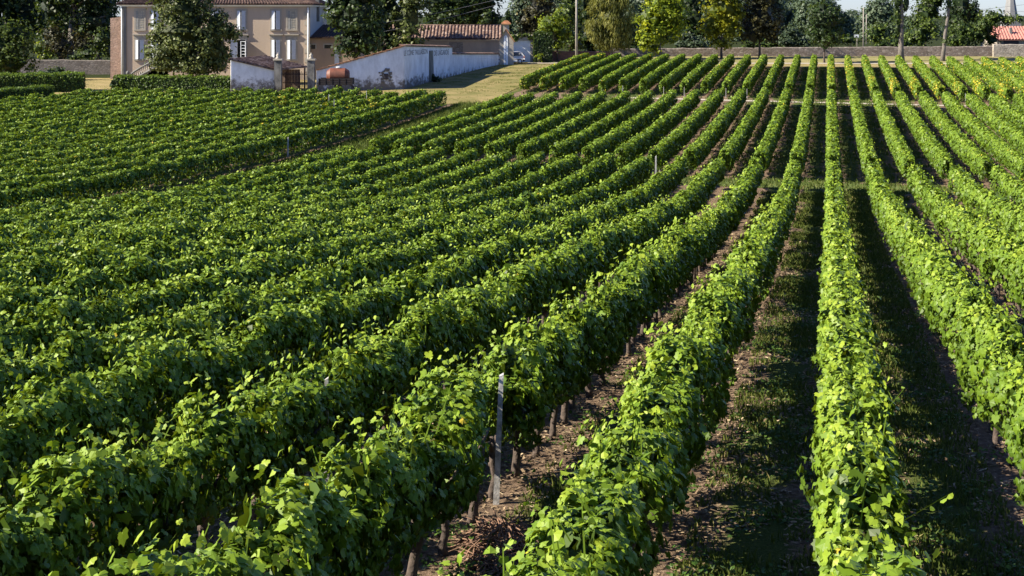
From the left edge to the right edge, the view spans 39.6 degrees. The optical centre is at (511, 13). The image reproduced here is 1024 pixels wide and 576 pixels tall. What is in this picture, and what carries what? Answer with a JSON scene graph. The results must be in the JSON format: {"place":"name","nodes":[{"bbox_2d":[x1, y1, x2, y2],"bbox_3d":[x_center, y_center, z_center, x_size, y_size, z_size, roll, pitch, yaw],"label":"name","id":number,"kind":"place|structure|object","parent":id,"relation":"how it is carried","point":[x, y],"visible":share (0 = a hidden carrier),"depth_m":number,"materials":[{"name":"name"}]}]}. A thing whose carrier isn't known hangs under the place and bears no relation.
{"place":"outdoors","nodes":[
{"label":"outdoors","id":0,"kind":"place"},
{"bbox_2d":[359,64,551,103],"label":"lawn","id":1,"kind":"structure","parent":0,"point":[481,96],"depth_m":145.97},
{"bbox_2d":[399,44,499,88],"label":"roadside wall","id":2,"kind":"structure","parent":1,"relation":"on","point":[422,63],"depth_m":151.33,"materials":[{"name":"paint"}]},
{"bbox_2d":[0,16,1023,575],"bbox_3d":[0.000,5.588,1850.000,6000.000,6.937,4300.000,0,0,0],"label":"ground","id":3,"kind":"structure","parent":0,"point":[762,542],"depth_m":21.56,"materials":[{"name":"soil"}]},
{"bbox_2d":[0,13,42,75],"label":"bushy tree","id":4,"kind":"object","parent":3,"relation":"on","point":[13,42],"visible":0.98,"depth_m":159.24,"materials":[{"name":"green plant"}]},
{"bbox_2d":[0,0,58,59],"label":"dark tree","id":5,"kind":"object","parent":3,"relation":"on","point":[23,8],"visible":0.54,"depth_m":197.94,"materials":[{"name":"green plant"}]},
{"bbox_2d":[0,71,86,91],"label":"clipped hedge","id":6,"kind":"object","parent":3,"relation":"on","point":[64,81],"visible":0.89,"depth_m":138.44,"materials":[{"name":"green plant"}]},
{"bbox_2d":[17,59,109,73],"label":"stone wall","id":7,"kind":"structure","parent":3,"relation":"on","point":[95,66],"depth_m":176.00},
{"bbox_2d":[37,21,94,59],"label":"tree","id":8,"kind":"object","parent":3,"relation":"on","point":[60,47],"visible":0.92,"depth_m":182.66,"materials":[{"name":"green plant"}]},
{"bbox_2d":[0,87,139,114],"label":"vine row","id":9,"kind":"object","parent":3,"relation":"on","point":[67,102],"visible":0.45,"depth_m":116.15,"materials":[{"name":"green plant"}]},
{"bbox_2d":[28,0,119,59],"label":"tree","id":10,"kind":"object","parent":3,"relation":"on","point":[92,17],"visible":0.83,"depth_m":184.97,"materials":[{"name":"green plant"}]},
{"bbox_2d":[0,86,162,121],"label":"vine row","id":11,"kind":"object","parent":3,"relation":"on","point":[71,105],"visible":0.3,"depth_m":113.84,"materials":[{"name":"green plant"}]},
{"bbox_2d":[67,26,109,59],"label":"green shrub","id":12,"kind":"object","parent":3,"relation":"on","point":[100,41],"visible":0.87,"depth_m":179.60,"materials":[{"name":"green plant"}]},
{"bbox_2d":[0,87,183,124],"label":"vine row","id":13,"kind":"object","parent":3,"relation":"on","point":[114,102],"visible":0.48,"depth_m":111.37,"materials":[{"name":"green plant"}]},
{"bbox_2d":[0,86,211,130],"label":"vine row","id":14,"kind":"object","parent":3,"relation":"on","point":[190,93],"visible":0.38,"depth_m":110.13,"materials":[{"name":"green plant"}]},
{"bbox_2d":[0,87,229,134],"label":"vine row","id":15,"kind":"object","parent":3,"relation":"on","point":[100,112],"visible":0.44,"depth_m":106.87,"materials":[{"name":"green plant"}]},
{"bbox_2d":[0,86,253,140],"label":"vine row","id":16,"kind":"object","parent":3,"relation":"on","point":[153,109],"visible":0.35,"depth_m":105.48,"materials":[{"name":"green plant"}]},
{"bbox_2d":[0,87,274,143],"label":"vine row","id":17,"kind":"object","parent":3,"relation":"on","point":[106,123],"visible":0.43,"depth_m":101.15,"materials":[{"name":"green plant"}]},
{"bbox_2d":[0,86,297,149],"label":"vine row","id":18,"kind":"object","parent":3,"relation":"on","point":[15,144],"visible":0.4,"depth_m":98.86,"materials":[{"name":"green plant"}]},
{"bbox_2d":[0,86,319,162],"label":"vine row","id":19,"kind":"object","parent":3,"relation":"on","point":[193,116],"visible":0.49,"depth_m":97.89,"materials":[{"name":"green plant"}]},
{"bbox_2d":[112,74,230,91],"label":"clipped hedge","id":20,"kind":"object","parent":3,"relation":"on","point":[145,82],"visible":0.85,"depth_m":139.09,"materials":[{"name":"green plant"}]},
{"bbox_2d":[0,86,343,163],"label":"vine row","id":21,"kind":"object","parent":3,"relation":"on","point":[208,120],"visible":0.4,"depth_m":94.54,"materials":[{"name":"green plant"}]},
{"bbox_2d":[0,145,355,216],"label":"vine row","id":22,"kind":"object","parent":3,"relation":"on","point":[226,180],"visible":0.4,"depth_m":61.43,"materials":[{"name":"green plant"}]},
{"bbox_2d":[0,87,361,172],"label":"vine row","id":23,"kind":"object","parent":3,"relation":"on","point":[58,154],"visible":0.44,"depth_m":92.42,"materials":[{"name":"green plant"}]},
{"bbox_2d":[0,144,382,226],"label":"vine row","id":24,"kind":"object","parent":3,"relation":"on","point":[319,165],"visible":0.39,"depth_m":60.43,"materials":[{"name":"green plant"}]},
{"bbox_2d":[0,87,382,175],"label":"vine row","id":25,"kind":"object","parent":3,"relation":"on","point":[123,147],"visible":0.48,"depth_m":88.66,"materials":[{"name":"green plant"}]},
{"bbox_2d":[141,0,248,76],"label":"leafy tree","id":26,"kind":"object","parent":3,"relation":"on","point":[183,39],"visible":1,"depth_m":148.71,"materials":[{"name":"green plant"}]},
{"bbox_2d":[0,90,398,186],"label":"vine row","id":27,"kind":"object","parent":3,"relation":"on","point":[201,142],"visible":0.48,"depth_m":84.63,"materials":[{"name":"green plant"}]},
{"bbox_2d":[0,144,413,231],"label":"vine row","id":28,"kind":"object","parent":3,"relation":"on","point":[143,208],"visible":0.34,"depth_m":55.22,"materials":[{"name":"green plant"}]},
{"bbox_2d":[0,88,427,205],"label":"vine row","id":29,"kind":"object","parent":3,"relation":"on","point":[113,165],"visible":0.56,"depth_m":80.60,"materials":[{"name":"green plant"}]},
{"bbox_2d":[0,89,446,211],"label":"vine row","id":30,"kind":"object","parent":3,"relation":"on","point":[241,154],"visible":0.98,"depth_m":77.93,"materials":[{"name":"green plant"}]},
{"bbox_2d":[0,144,446,246],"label":"vine row","id":31,"kind":"object","parent":3,"relation":"on","point":[424,158],"visible":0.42,"depth_m":54.40,"materials":[{"name":"green plant"}]},
{"bbox_2d":[110,0,364,79],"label":"house","id":32,"kind":"structure","parent":3,"relation":"on","point":[296,31],"depth_m":162.00,"materials":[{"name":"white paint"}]},
{"bbox_2d":[0,148,477,258],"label":"vine row","id":33,"kind":"object","parent":3,"relation":"on","point":[418,176],"visible":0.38,"depth_m":49.89,"materials":[{"name":"green plant"}]},
{"bbox_2d":[0,148,511,285],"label":"vine row","id":34,"kind":"object","parent":3,"relation":"on","point":[128,237],"visible":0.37,"depth_m":43.11,"materials":[{"name":"green plant"}]},
{"bbox_2d":[228,55,306,91],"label":"shed","id":35,"kind":"structure","parent":3,"relation":"on","point":[254,72],"depth_m":137.68,"materials":[{"name":"paint"}]},
{"bbox_2d":[0,150,546,305],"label":"vine row","id":36,"kind":"object","parent":3,"relation":"on","point":[44,268],"visible":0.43,"depth_m":37.13,"materials":[{"name":"green plant"}]},
{"bbox_2d":[0,152,580,351],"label":"vine row","id":37,"kind":"object","parent":3,"relation":"on","point":[144,267],"visible":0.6,"depth_m":31.88,"materials":[{"name":"green plant"}]},
{"bbox_2d":[129,100,482,207],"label":"grapevine row","id":38,"kind":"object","parent":3,"relation":"on","point":[356,142],"depth_m":98.88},
{"bbox_2d":[0,149,615,393],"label":"vine row","id":39,"kind":"object","parent":3,"relation":"on","point":[174,292],"visible":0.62,"depth_m":27.89,"materials":[{"name":"green plant"}]},
{"bbox_2d":[0,153,651,447],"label":"vine row","id":40,"kind":"object","parent":3,"relation":"on","point":[83,347],"visible":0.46,"depth_m":24.94,"materials":[{"name":"green plant"}]},
{"bbox_2d":[0,152,688,515],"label":"vine row","id":41,"kind":"object","parent":3,"relation":"on","point":[108,402],"visible":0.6,"depth_m":18.20,"materials":[{"name":"green plant"}]},
{"bbox_2d":[319,0,389,60],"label":"evergreen tree","id":42,"kind":"object","parent":3,"relation":"on","point":[360,32],"visible":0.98,"depth_m":155.95,"materials":[{"name":"green plant"}]},
{"bbox_2d":[316,45,403,91],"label":"gable wall","id":43,"kind":"structure","parent":3,"relation":"on","point":[384,70],"depth_m":140.34,"materials":[{"name":"paint"}]},
{"bbox_2d":[0,157,725,575],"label":"vine row","id":44,"kind":"object","parent":3,"relation":"on","point":[160,481],"visible":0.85,"depth_m":14.28,"materials":[{"name":"green plant"}]},
{"bbox_2d":[370,0,400,50],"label":"evergreen tree","id":45,"kind":"object","parent":3,"relation":"on","point":[387,38],"visible":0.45,"depth_m":174.66,"materials":[{"name":"green plant"}]},
{"bbox_2d":[48,152,764,575],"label":"vine row","id":46,"kind":"object","parent":3,"relation":"on","point":[350,516],"visible":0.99,"depth_m":13.37,"materials":[{"name":"green plant"}]},
{"bbox_2d":[385,0,432,46],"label":"evergreen tree","id":47,"kind":"object","parent":3,"relation":"on","point":[409,14],"visible":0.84,"depth_m":173.21,"materials":[{"name":"green plant"}]},
{"bbox_2d":[369,24,502,53],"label":"outbuilding","id":48,"kind":"structure","parent":3,"relation":"on","point":[472,37],"depth_m":180.13,"materials":[{"name":"stone"}]},
{"bbox_2d":[368,92,514,156],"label":"vine row","id":49,"kind":"object","parent":3,"relation":"on","point":[384,143],"visible":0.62,"depth_m":97.73,"materials":[{"name":"green plant"}]},
{"bbox_2d":[420,0,492,23],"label":"evergreen tree","id":50,"kind":"object","parent":3,"relation":"on","point":[440,6],"visible":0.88,"depth_m":194.10,"materials":[{"name":"green plant"}]},
{"bbox_2d":[391,92,535,160],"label":"vine row","id":51,"kind":"object","parent":3,"relation":"on","point":[421,138],"visible":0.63,"depth_m":97.88,"materials":[{"name":"green plant"}]},
{"bbox_2d":[421,91,558,155],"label":"vine row","id":52,"kind":"object","parent":3,"relation":"on","point":[473,130],"visible":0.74,"depth_m":97.90,"materials":[{"name":"green plant"}]},
{"bbox_2d":[448,508,545,575],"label":"brushwood heap","id":53,"kind":"object","parent":3,"relation":"on","point":[499,526],"visible":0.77,"depth_m":13.81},
{"bbox_2d":[493,373,503,504],"bbox_3d":[-0.157,4.802,15.550,0.131,1.750,0.072,0,0,0],"label":"trellis post","id":54,"kind":"object","parent":3,"relation":"on","point":[496,494],"visible":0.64,"depth_m":15.52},
{"bbox_2d":[453,90,582,156],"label":"vine row","id":55,"kind":"object","parent":3,"relation":"on","point":[479,142],"visible":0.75,"depth_m":97.47,"materials":[{"name":"green plant"}]},
{"bbox_2d":[514,0,560,48],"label":"copper tree","id":56,"kind":"object","parent":3,"relation":"on","point":[529,20],"visible":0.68,"depth_m":195.05,"materials":[{"name":"green plant"}]},
{"bbox_2d":[484,90,607,158],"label":"vine row","id":57,"kind":"object","parent":3,"relation":"on","point":[541,127],"visible":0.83,"depth_m":97.36,"materials":[{"name":"green plant"}]},
{"bbox_2d":[77,233,1023,575],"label":"straw","id":58,"kind":"object","parent":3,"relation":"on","point":[757,453],"visible":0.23,"depth_m":17.99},
{"bbox_2d":[534,5,574,60],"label":"leafy tree","id":59,"kind":"object","parent":3,"relation":"on","point":[547,23],"visible":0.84,"depth_m":183.50,"materials":[{"name":"green plant"}]},
{"bbox_2d":[519,53,589,89],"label":"vine row","id":60,"kind":"object","parent":3,"relation":"on","point":[527,80],"visible":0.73,"depth_m":147.58,"materials":[{"name":"green plant"}]},
{"bbox_2d":[539,52,605,89],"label":"vine row","id":61,"kind":"object","parent":3,"relation":"on","point":[550,79],"visible":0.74,"depth_m":147.44,"materials":[{"name":"green plant"}]},
{"bbox_2d":[516,90,630,159],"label":"vine row","id":62,"kind":"object","parent":3,"relation":"on","point":[564,131],"visible":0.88,"depth_m":96.59,"materials":[{"name":"green plant"}]},
{"bbox_2d":[559,53,621,89],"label":"vine row","id":63,"kind":"object","parent":3,"relation":"on","point":[572,78],"visible":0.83,"depth_m":147.25,"materials":[{"name":"green plant"}]},
{"bbox_2d":[548,90,654,163],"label":"vine row","id":64,"kind":"object","parent":3,"relation":"on","point":[577,142],"visible":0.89,"depth_m":96.53,"materials":[{"name":"green plant"}]},
{"bbox_2d":[579,0,636,54],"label":"weeping birch","id":65,"kind":"object","parent":3,"relation":"on","point":[611,22],"visible":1,"depth_m":179.97,"materials":[{"name":"green plant"}]},
{"bbox_2d":[578,53,637,90],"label":"vine row","id":66,"kind":"object","parent":3,"relation":"on","point":[588,81],"visible":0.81,"depth_m":147.45,"materials":[{"name":"green plant"}]},
{"bbox_2d":[436,160,803,575],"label":"vine row","id":67,"kind":"object","parent":3,"relation":"on","point":[644,458],"visible":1,"depth_m":13.69,"materials":[{"name":"green plant"}]},
{"bbox_2d":[598,52,653,91],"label":"vine row","id":68,"kind":"object","parent":3,"relation":"on","point":[609,80],"visible":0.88,"depth_m":147.35,"materials":[{"name":"green plant"}]},
{"bbox_2d":[580,89,677,165],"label":"vine row","id":69,"kind":"object","parent":3,"relation":"on","point":[611,140],"visible":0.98,"depth_m":96.03,"materials":[{"name":"green plant"}]},
{"bbox_2d":[618,53,669,91],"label":"vine row","id":70,"kind":"object","parent":3,"relation":"on","point":[627,82],"visible":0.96,"depth_m":146.94,"materials":[{"name":"green plant"}]},
{"bbox_2d":[614,89,701,166],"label":"vine row","id":71,"kind":"object","parent":3,"relation":"on","point":[633,148],"visible":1,"depth_m":94.66,"materials":[{"name":"green plant"}]},
{"bbox_2d":[639,53,685,92],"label":"vine row","id":72,"kind":"object","parent":3,"relation":"on","point":[650,80],"visible":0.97,"depth_m":147.51,"materials":[{"name":"green plant"}]},
{"bbox_2d":[659,53,702,92],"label":"vine row","id":73,"kind":"object","parent":3,"relation":"on","point":[673,77],"visible":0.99,"depth_m":147.47,"materials":[{"name":"green plant"}]},
{"bbox_2d":[647,89,723,169],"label":"vine row","id":74,"kind":"object","parent":3,"relation":"on","point":[671,145],"visible":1,"depth_m":93.93,"materials":[{"name":"green plant"}]},
{"bbox_2d":[353,273,1023,575],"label":"weeds","id":75,"kind":"object","parent":3,"relation":"on","point":[931,537],"visible":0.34,"depth_m":17.49,"materials":[{"name":"green plant"}]},
{"bbox_2d":[365,67,1015,196],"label":"grass tufts","id":76,"kind":"object","parent":3,"relation":"on","point":[851,182],"visible":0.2,"depth_m":106.34,"materials":[{"name":"plant"}]},
{"bbox_2d":[669,0,720,47],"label":"dark tree","id":77,"kind":"object","parent":3,"relation":"on","point":[694,16],"visible":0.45,"depth_m":212.46,"materials":[{"name":"green plant"}]},
{"bbox_2d":[682,88,746,170],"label":"vine row","id":78,"kind":"object","parent":3,"relation":"on","point":[698,151],"visible":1,"depth_m":93.46,"materials":[{"name":"green plant"}]},
{"bbox_2d":[717,87,769,171],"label":"vine row","id":79,"kind":"object","parent":3,"relation":"on","point":[732,150],"visible":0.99,"depth_m":93.05,"materials":[{"name":"green plant"}]},
{"bbox_2d":[501,189,1023,575],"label":"grass","id":80,"kind":"structure","parent":3,"relation":"on","point":[865,232],"depth_m":20.39,"materials":[{"name":"plant"}]},
{"bbox_2d":[753,88,791,170],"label":"vine row","id":81,"kind":"object","parent":3,"relation":"on","point":[767,147],"visible":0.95,"depth_m":92.95,"materials":[{"name":"green plant"}]},
{"bbox_2d":[788,88,814,170],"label":"vine row","id":82,"kind":"object","parent":3,"relation":"on","point":[799,149],"visible":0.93,"depth_m":92.74,"materials":[{"name":"green plant"}]},
{"bbox_2d":[613,46,991,55],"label":"stone wall","id":83,"kind":"structure","parent":3,"relation":"on","point":[893,51],"depth_m":195.00,"materials":[{"name":"stone"}]},
{"bbox_2d":[622,56,1023,62],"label":"verge","id":84,"kind":"structure","parent":3,"relation":"on","point":[840,59],"depth_m":189.35,"materials":[{"name":"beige plant"}]},
{"bbox_2d":[631,0,691,55],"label":"leafy tree","id":85,"kind":"object","parent":84,"relation":"on","point":[656,31],"visible":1,"depth_m":186.07,"materials":[{"name":"green plant"}]},
{"bbox_2d":[696,0,746,58],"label":"leafy tree","id":86,"kind":"object","parent":84,"relation":"on","point":[724,16],"visible":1,"depth_m":188.18,"materials":[{"name":"green plant"}]},
{"bbox_2d":[735,0,787,57],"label":"copper tree","id":87,"kind":"object","parent":84,"relation":"on","point":[759,22],"visible":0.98,"depth_m":189.05,"materials":[{"name":"brown plant"}]},
{"bbox_2d":[805,0,846,62],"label":"round tree","id":88,"kind":"object","parent":84,"relation":"on","point":[825,17],"visible":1,"depth_m":179.12,"materials":[{"name":"green plant"}]},
{"bbox_2d":[825,89,841,174],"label":"vine row","id":89,"kind":"object","parent":3,"relation":"on","point":[832,148],"visible":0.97,"depth_m":92.61,"materials":[{"name":"green plant"}]},
{"bbox_2d":[849,89,879,175],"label":"vine row","id":90,"kind":"object","parent":3,"relation":"on","point":[865,149],"visible":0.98,"depth_m":90.69,"materials":[{"name":"green plant"}]},
{"bbox_2d":[796,157,953,575],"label":"vine row","id":91,"kind":"object","parent":3,"relation":"on","point":[858,469],"visible":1,"depth_m":13.04,"materials":[{"name":"green plant"}]},
{"bbox_2d":[854,0,908,39],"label":"distant tree","id":92,"kind":"object","parent":3,"relation":"on","point":[879,11],"visible":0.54,"depth_m":301.93,"materials":[{"name":"green plant"}]},
{"bbox_2d":[872,90,915,179],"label":"vine row","id":93,"kind":"object","parent":3,"relation":"on","point":[900,151],"visible":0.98,"depth_m":89.08,"materials":[{"name":"green plant"}]},
{"bbox_2d":[904,15,944,46],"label":"bush","id":94,"kind":"object","parent":3,"relation":"on","point":[922,33],"visible":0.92,"depth_m":209.10,"materials":[{"name":"green plant"}]},
{"bbox_2d":[895,91,954,179],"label":"vine row","id":95,"kind":"object","parent":3,"relation":"on","point":[935,149],"visible":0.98,"depth_m":89.15,"materials":[{"name":"green plant"}]},
{"bbox_2d":[905,0,946,46],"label":"tree","id":96,"kind":"object","parent":3,"relation":"on","point":[927,9],"visible":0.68,"depth_m":223.27,"materials":[{"name":"green plant"}]},
{"bbox_2d":[864,159,1023,524],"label":"vine row","id":97,"kind":"object","parent":3,"relation":"on","point":[987,336],"visible":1,"depth_m":21.40,"materials":[{"name":"green plant"}]},
{"bbox_2d":[929,55,967,100],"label":"vine row","id":98,"kind":"object","parent":3,"relation":"on","point":[955,84],"visible":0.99,"depth_m":141.81,"materials":[{"name":"green plant"}]},
{"bbox_2d":[918,90,994,181],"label":"vine row","id":99,"kind":"object","parent":3,"relation":"on","point":[975,158],"visible":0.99,"depth_m":88.41,"materials":[{"name":"green plant"}]},
{"bbox_2d":[942,0,983,33],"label":"tree","id":100,"kind":"object","parent":3,"relation":"on","point":[966,10],"visible":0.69,"depth_m":220.88,"materials":[{"name":"green plant"}]},
{"bbox_2d":[906,162,1023,320],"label":"vine row","id":101,"kind":"object","parent":3,"relation":"on","point":[982,246],"visible":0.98,"depth_m":38.49,"materials":[{"name":"green plant"}]},
{"bbox_2d":[946,56,990,100],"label":"vine row","id":102,"kind":"object","parent":3,"relation":"on","point":[977,85],"visible":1,"depth_m":141.44,"materials":[{"name":"green plant"}]},
{"bbox_2d":[941,17,1000,46],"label":"bush","id":103,"kind":"object","parent":3,"relation":"on","point":[965,34],"visible":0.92,"depth_m":207.15,"materials":[{"name":"green plant"}]},
{"bbox_2d":[941,91,1023,179],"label":"vine row","id":104,"kind":"object","parent":3,"relation":"on","point":[999,149],"visible":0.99,"depth_m":90.47,"materials":[{"name":"green plant"}]},
{"bbox_2d":[947,162,1023,240],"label":"vine row","id":105,"kind":"object","parent":3,"relation":"on","point":[1005,212],"visible":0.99,"depth_m":54.71,"materials":[{"name":"green plant"}]},
{"bbox_2d":[963,55,1013,100],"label":"vine row","id":106,"kind":"object","parent":3,"relation":"on","point":[994,82],"visible":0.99,"depth_m":141.46,"materials":[{"name":"green plant"}]},
{"bbox_2d":[965,93,1023,153],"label":"vine row","id":107,"kind":"object","parent":3,"relation":"on","point":[999,123],"visible":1,"depth_m":101.40,"materials":[{"name":"green plant"}]},
{"bbox_2d":[988,93,1023,130],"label":"vine row","id":108,"kind":"object","parent":3,"relation":"on","point":[1011,113],"visible":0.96,"depth_m":111.34,"materials":[{"name":"green plant"}]},
{"bbox_2d":[989,164,1023,209],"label":"vine row","id":109,"kind":"object","parent":3,"relation":"on","point":[1011,185],"visible":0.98,"depth_m":64.25,"materials":[{"name":"green plant"}]},
{"bbox_2d":[1,0,1023,16],"label":"sky","id":110,"kind":"structure","parent":0,"point":[846,4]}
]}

